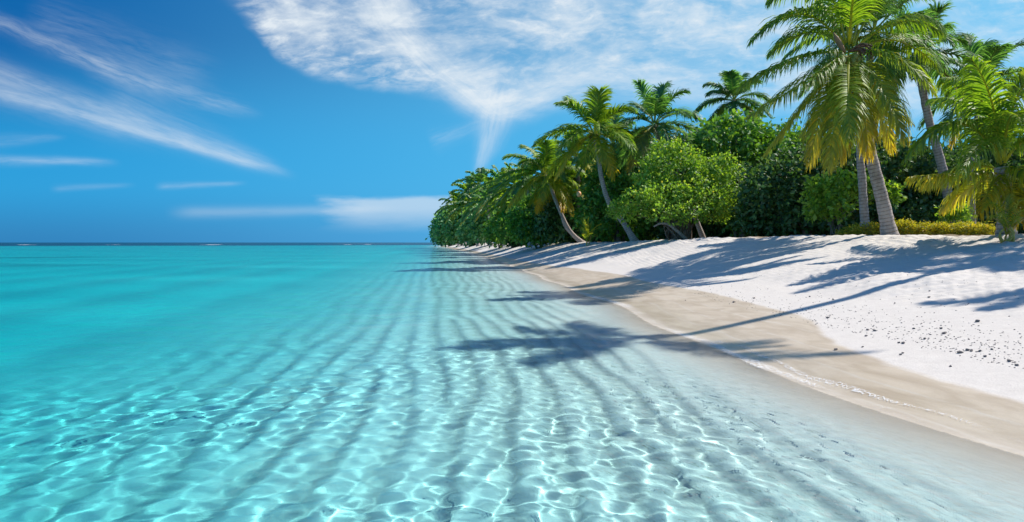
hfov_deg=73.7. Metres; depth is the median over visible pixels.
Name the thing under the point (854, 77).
coconut palm
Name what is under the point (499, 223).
leafy tree
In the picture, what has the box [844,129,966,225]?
broadleaf tree
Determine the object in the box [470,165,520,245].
coconut palm
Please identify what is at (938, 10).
coconut palm
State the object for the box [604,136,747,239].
sea lettuce bush
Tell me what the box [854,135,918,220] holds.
broadleaf tree
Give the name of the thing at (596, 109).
coconut palm
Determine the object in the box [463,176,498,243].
coconut palm
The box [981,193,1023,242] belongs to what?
palm seedling
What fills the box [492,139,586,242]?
coconut palm
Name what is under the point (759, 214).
broadleaf tree
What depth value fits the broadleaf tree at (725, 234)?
48.72 m
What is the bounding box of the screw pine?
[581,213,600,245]
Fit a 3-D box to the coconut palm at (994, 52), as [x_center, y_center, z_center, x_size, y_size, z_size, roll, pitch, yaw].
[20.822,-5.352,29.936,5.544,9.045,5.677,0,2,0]
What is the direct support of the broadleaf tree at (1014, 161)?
on the ground
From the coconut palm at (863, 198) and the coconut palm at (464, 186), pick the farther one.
the coconut palm at (464, 186)
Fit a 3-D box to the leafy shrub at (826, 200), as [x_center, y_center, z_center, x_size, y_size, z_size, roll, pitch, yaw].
[13.065,-2.202,26.145,4.251,2.975,2.337,0,2,0]
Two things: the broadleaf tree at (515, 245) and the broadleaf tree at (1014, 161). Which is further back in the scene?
the broadleaf tree at (515, 245)
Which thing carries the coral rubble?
on the ground
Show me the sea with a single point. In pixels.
(284, 382)
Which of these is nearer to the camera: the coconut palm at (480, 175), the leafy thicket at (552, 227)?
the leafy thicket at (552, 227)
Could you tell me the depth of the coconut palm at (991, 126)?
15.62 m
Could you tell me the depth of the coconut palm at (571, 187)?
50.73 m
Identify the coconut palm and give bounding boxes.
[434,191,460,245]
[441,178,486,210]
[444,194,469,245]
[451,190,479,246]
[452,167,490,242]
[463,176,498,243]
[463,187,498,246]
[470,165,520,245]
[481,188,510,246]
[482,162,524,211]
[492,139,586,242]
[494,162,543,245]
[528,161,593,232]
[531,83,646,240]
[542,128,595,240]
[570,113,636,197]
[604,79,710,237]
[692,69,772,129]
[733,0,946,234]
[782,0,959,232]
[838,0,990,223]
[901,54,1023,235]
[915,31,1023,223]
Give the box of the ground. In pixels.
[442,234,1023,454]
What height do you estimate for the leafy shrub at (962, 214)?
1.608 m
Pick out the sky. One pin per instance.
(121, 120)
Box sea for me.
[0,242,1023,521]
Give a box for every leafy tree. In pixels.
[425,213,448,245]
[431,204,456,246]
[441,205,462,246]
[454,208,486,246]
[463,203,492,245]
[481,209,508,247]
[491,204,520,247]
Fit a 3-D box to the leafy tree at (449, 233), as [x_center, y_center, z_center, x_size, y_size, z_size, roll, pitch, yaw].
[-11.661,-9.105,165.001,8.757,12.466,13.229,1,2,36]
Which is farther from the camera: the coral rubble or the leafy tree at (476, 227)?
the leafy tree at (476, 227)
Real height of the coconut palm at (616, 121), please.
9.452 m
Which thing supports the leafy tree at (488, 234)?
on the ground
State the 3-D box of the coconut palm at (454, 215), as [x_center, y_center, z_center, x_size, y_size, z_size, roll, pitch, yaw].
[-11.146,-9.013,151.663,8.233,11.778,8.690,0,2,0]
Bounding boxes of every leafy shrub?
[797,166,906,235]
[934,201,977,224]
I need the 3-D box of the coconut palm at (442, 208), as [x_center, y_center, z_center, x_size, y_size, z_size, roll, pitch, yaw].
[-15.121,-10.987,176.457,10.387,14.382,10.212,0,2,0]
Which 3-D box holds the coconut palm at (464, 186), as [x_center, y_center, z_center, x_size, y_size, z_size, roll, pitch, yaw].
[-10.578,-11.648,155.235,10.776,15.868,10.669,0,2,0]
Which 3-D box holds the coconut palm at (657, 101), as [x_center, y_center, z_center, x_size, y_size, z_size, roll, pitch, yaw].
[8.862,-5.904,41.099,6.284,10.106,7.050,1,2,27]
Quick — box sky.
[0,0,1023,242]
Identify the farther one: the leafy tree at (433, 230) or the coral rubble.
the leafy tree at (433, 230)
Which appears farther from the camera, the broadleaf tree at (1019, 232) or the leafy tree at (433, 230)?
the leafy tree at (433, 230)
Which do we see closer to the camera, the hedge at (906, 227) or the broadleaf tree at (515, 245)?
the hedge at (906, 227)
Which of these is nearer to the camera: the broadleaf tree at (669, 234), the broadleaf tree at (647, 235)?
the broadleaf tree at (669, 234)
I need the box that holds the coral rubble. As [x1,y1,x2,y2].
[666,273,1023,368]
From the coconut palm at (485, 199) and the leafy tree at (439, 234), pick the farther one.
the leafy tree at (439, 234)
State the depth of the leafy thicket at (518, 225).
57.05 m
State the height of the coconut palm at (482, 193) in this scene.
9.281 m
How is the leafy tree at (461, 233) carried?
on the ground
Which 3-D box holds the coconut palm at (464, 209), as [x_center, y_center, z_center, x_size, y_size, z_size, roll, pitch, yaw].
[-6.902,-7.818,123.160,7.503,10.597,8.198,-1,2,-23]
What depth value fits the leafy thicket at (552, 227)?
53.82 m
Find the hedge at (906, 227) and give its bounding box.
[834,218,995,234]
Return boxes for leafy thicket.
[503,188,576,248]
[524,167,612,245]
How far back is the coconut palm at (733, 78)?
43.39 m
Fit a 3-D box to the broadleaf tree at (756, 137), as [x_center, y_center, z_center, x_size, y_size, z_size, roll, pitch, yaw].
[13.907,-4.561,38.297,9.335,8.071,5.672,0,2,0]
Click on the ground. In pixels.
(965, 395)
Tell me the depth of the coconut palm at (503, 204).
74.52 m
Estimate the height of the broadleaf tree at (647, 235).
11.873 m
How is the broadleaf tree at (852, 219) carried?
on the ground
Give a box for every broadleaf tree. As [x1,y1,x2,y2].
[499,194,531,249]
[566,128,668,241]
[610,125,657,241]
[632,130,730,239]
[649,130,702,239]
[682,107,811,237]
[694,120,749,237]
[723,133,889,236]
[815,142,858,235]
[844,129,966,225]
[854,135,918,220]
[930,136,967,173]
[934,134,1023,231]
[983,134,1023,233]
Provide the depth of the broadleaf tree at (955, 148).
40.54 m
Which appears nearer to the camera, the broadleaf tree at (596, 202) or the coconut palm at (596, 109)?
the coconut palm at (596, 109)
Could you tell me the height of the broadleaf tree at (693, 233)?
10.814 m
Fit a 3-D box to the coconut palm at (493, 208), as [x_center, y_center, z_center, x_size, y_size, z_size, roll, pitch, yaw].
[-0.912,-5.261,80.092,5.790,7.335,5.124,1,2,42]
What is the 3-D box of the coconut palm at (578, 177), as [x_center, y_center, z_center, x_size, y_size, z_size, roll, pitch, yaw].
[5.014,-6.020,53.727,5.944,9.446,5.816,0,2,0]

